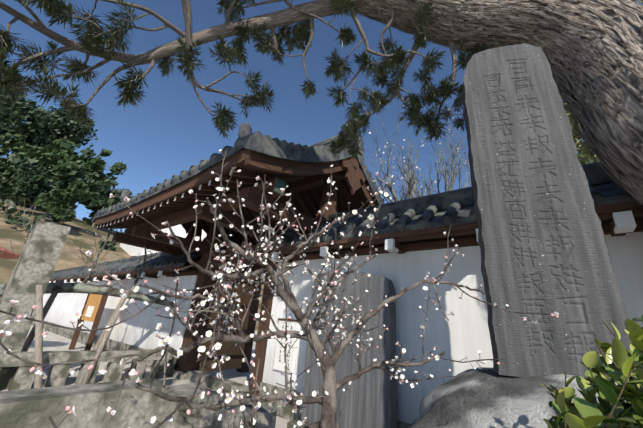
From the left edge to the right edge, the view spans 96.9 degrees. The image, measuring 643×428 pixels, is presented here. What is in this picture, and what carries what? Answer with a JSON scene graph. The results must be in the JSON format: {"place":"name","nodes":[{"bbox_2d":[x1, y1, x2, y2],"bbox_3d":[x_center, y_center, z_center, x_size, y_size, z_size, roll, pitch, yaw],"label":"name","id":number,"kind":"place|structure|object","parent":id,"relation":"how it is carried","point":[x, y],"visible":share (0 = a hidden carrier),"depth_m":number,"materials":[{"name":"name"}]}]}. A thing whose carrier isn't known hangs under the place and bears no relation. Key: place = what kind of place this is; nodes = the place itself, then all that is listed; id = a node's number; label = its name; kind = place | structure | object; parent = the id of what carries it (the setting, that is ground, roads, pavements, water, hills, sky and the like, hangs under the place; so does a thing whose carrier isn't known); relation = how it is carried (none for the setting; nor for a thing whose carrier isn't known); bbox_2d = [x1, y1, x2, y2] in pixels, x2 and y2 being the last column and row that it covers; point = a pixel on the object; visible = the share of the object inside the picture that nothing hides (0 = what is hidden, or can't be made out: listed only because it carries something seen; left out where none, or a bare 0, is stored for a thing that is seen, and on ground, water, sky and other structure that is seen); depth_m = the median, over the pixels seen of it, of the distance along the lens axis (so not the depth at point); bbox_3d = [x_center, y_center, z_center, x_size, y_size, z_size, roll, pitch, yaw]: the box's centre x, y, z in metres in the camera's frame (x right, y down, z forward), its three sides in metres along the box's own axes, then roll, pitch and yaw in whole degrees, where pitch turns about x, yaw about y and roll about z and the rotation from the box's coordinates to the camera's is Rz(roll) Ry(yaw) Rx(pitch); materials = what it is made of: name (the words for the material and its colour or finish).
{"place":"outdoors","nodes":[
{"label":"outdoors","id":0,"kind":"place"},
{"bbox_2d":[0,200,264,330],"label":"hill terrain","id":1,"kind":"structure","parent":0,"point":[69,256],"depth_m":23.77,"materials":[{"name":"brown soil"}]},
{"bbox_2d":[0,127,53,198],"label":"tree leaves","id":2,"kind":"object","parent":1,"relation":"on","point":[19,145],"depth_m":36.57,"materials":[{"name":"green plant"}]},
{"bbox_2d":[0,80,57,141],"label":"tree leaves","id":3,"kind":"object","parent":1,"relation":"on","point":[13,115],"depth_m":42.16,"materials":[{"name":"green plant"}]},
{"bbox_2d":[7,97,97,158],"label":"tree leaves","id":4,"kind":"object","parent":1,"relation":"on","point":[73,131],"depth_m":52.42,"materials":[{"name":"green plant"}]},
{"bbox_2d":[0,195,265,284],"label":"hill bushes","id":5,"kind":"object","parent":1,"relation":"on","point":[85,220],"visible":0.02,"depth_m":24.81,"materials":[{"name":"green plant"}]},
{"bbox_2d":[0,157,53,209],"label":"tree leaves","id":6,"kind":"object","parent":5,"relation":"on","point":[32,177],"depth_m":27.77,"materials":[{"name":"green plant"}]},
{"bbox_2d":[32,181,90,224],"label":"tree leaves","id":7,"kind":"object","parent":5,"relation":"on","point":[56,205],"depth_m":26.70,"materials":[{"name":"green plant"}]},
{"bbox_2d":[29,139,126,210],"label":"tree leaves","id":8,"kind":"object","parent":5,"relation":"on","point":[65,168],"depth_m":35.58,"materials":[{"name":"green plant"}]},
{"bbox_2d":[78,178,132,229],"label":"tree leaves","id":9,"kind":"object","parent":5,"relation":"on","point":[99,199],"depth_m":35.04,"materials":[{"name":"green plant"}]},
{"bbox_2d":[120,224,264,276],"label":"buildings","id":10,"kind":"structure","parent":1,"relation":"on","point":[130,250],"depth_m":30.05,"materials":[{"name":"white paint"}]},
{"bbox_2d":[0,325,288,427],"bbox_3d":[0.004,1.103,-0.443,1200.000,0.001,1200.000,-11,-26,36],"label":"ground","id":11,"kind":"structure","parent":0,"point":[53,341],"depth_m":5.91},
{"bbox_2d":[0,247,20,258],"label":"red parasol","id":12,"kind":"object","parent":11,"relation":"on","point":[8,254],"visible":0.69,"depth_m":6.64,"materials":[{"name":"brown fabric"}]},
{"bbox_2d":[0,220,70,389],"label":"stone pillar","id":13,"kind":"structure","parent":11,"relation":"on","point":[39,256],"depth_m":4.33,"materials":[{"name":"stone"}]},
{"bbox_2d":[21,280,128,387],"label":"wooden stakes","id":14,"kind":"object","parent":11,"relation":"on","point":[36,331],"visible":0.46,"depth_m":4.43,"materials":[{"name":"brown wood"}]},
{"bbox_2d":[68,285,112,349],"bbox_3d":[-6.110,2.737,7.513,1.400,1.660,0.150,-11,-26,36],"label":"notice board","id":15,"kind":"object","parent":11,"relation":"on","point":[93,308],"visible":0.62,"depth_m":7.47,"materials":[{"name":"brown wood"}]},
{"bbox_2d":[0,199,187,309],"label":"tree branches","id":16,"kind":"object","parent":11,"relation":"on","point":[82,287],"visible":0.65,"depth_m":5.44,"materials":[{"name":"grey plant"}]},
{"bbox_2d":[2,207,163,311],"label":"blossoms","id":17,"kind":"object","parent":16,"relation":"attached to","point":[76,248],"visible":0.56,"depth_m":5.46,"materials":[{"name":"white plant"}]},
{"bbox_2d":[32,250,221,375],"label":"wall","id":18,"kind":"structure","parent":11,"relation":"on","point":[139,331],"depth_m":7.41,"materials":[{"name":"paint"}]},
{"bbox_2d":[0,349,276,427],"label":"stone fences","id":19,"kind":"object","parent":11,"relation":"on","point":[23,404],"visible":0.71,"depth_m":1.51,"materials":[{"name":"stone"}]},
{"bbox_2d":[92,111,385,397],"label":"gate","id":20,"kind":"structure","parent":11,"relation":"on","point":[302,173],"depth_m":4.67,"materials":[{"name":"wood"}]},
{"bbox_2d":[0,151,550,427],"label":"plum tree","id":21,"kind":"object","parent":11,"relation":"on","point":[327,361],"visible":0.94,"depth_m":1.03,"materials":[{"name":"brown plant"}]},
{"bbox_2d":[0,149,558,427],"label":"plum blossoms","id":22,"kind":"object","parent":21,"relation":"on","point":[19,317],"visible":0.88,"depth_m":0.98,"materials":[{"name":"white plant"}]},
{"bbox_2d":[0,0,642,208],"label":"pine tree trunk","id":23,"kind":"object","parent":11,"relation":"on","point":[592,50],"visible":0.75,"depth_m":2.22,"materials":[{"name":"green plant"}]},
{"bbox_2d":[0,0,562,157],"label":"pine needles","id":24,"kind":"object","parent":23,"relation":"attached to","point":[50,7],"visible":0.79,"depth_m":2.40,"materials":[{"name":"green plant"}]},
{"bbox_2d":[300,271,397,427],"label":"stele","id":25,"kind":"object","parent":11,"relation":"on","point":[367,399],"visible":0.56,"depth_m":3.01,"materials":[{"name":"stone"}]},
{"bbox_2d":[367,102,471,202],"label":"bare trees","id":26,"kind":"object","parent":11,"relation":"on","point":[410,193],"visible":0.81,"depth_m":5.61,"materials":[{"name":"brown plant"}]},
{"bbox_2d":[369,102,468,194],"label":"blossoms","id":27,"kind":"object","parent":26,"relation":"attached to","point":[418,155],"visible":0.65,"depth_m":5.94,"materials":[{"name":"white plant"}]},
{"bbox_2d":[259,161,642,427],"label":"wall","id":28,"kind":"structure","parent":11,"relation":"on","point":[409,240],"depth_m":3.03,"materials":[{"name":"paint"}]},
{"bbox_2d":[273,318,297,372],"bbox_3d":[-0.505,1.837,4.019,0.400,0.670,0.035,-11,-26,36],"label":"paper notice","id":29,"kind":"object","parent":28,"relation":"attached to","point":[292,324],"visible":0.73,"depth_m":4.00,"materials":[{"name":"white paper"}]},
{"bbox_2d":[408,367,625,427],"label":"boulder","id":30,"kind":"object","parent":11,"relation":"on","point":[485,397],"visible":0.69,"depth_m":1.41,"materials":[{"name":"grey stone"}]},
{"bbox_2d":[461,43,636,380],"bbox_3d":[1.374,-0.225,1.939,0.652,2.386,0.134,-2,-22,16],"label":"stele","id":31,"kind":"object","parent":30,"relation":"on","point":[542,245],"visible":1,"depth_m":1.76,"materials":[{"name":"stone"}]},
{"bbox_2d":[541,315,642,427],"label":"shrub","id":32,"kind":"object","parent":11,"relation":"on","point":[589,408],"depth_m":0.55,"materials":[{"name":"green plant"}]},
{"bbox_2d":[287,418,304,427],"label":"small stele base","id":33,"kind":"object","parent":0,"point":[290,424],"visible":0.25,"depth_m":3.12,"materials":[{"name":"grey stone"}]},
{"bbox_2d":[0,0,642,232],"label":"sky","id":34,"kind":"structure","parent":0,"point":[159,138],"materials":[{"name":"blue"}]},
{"bbox_2d":[562,0,642,164],"bbox_3d":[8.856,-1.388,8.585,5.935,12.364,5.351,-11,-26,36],"label":"tree","id":35,"kind":"object","parent":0,"point":[576,133],"visible":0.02,"depth_m":8.81,"materials":[{"name":"green plant"}]}
]}

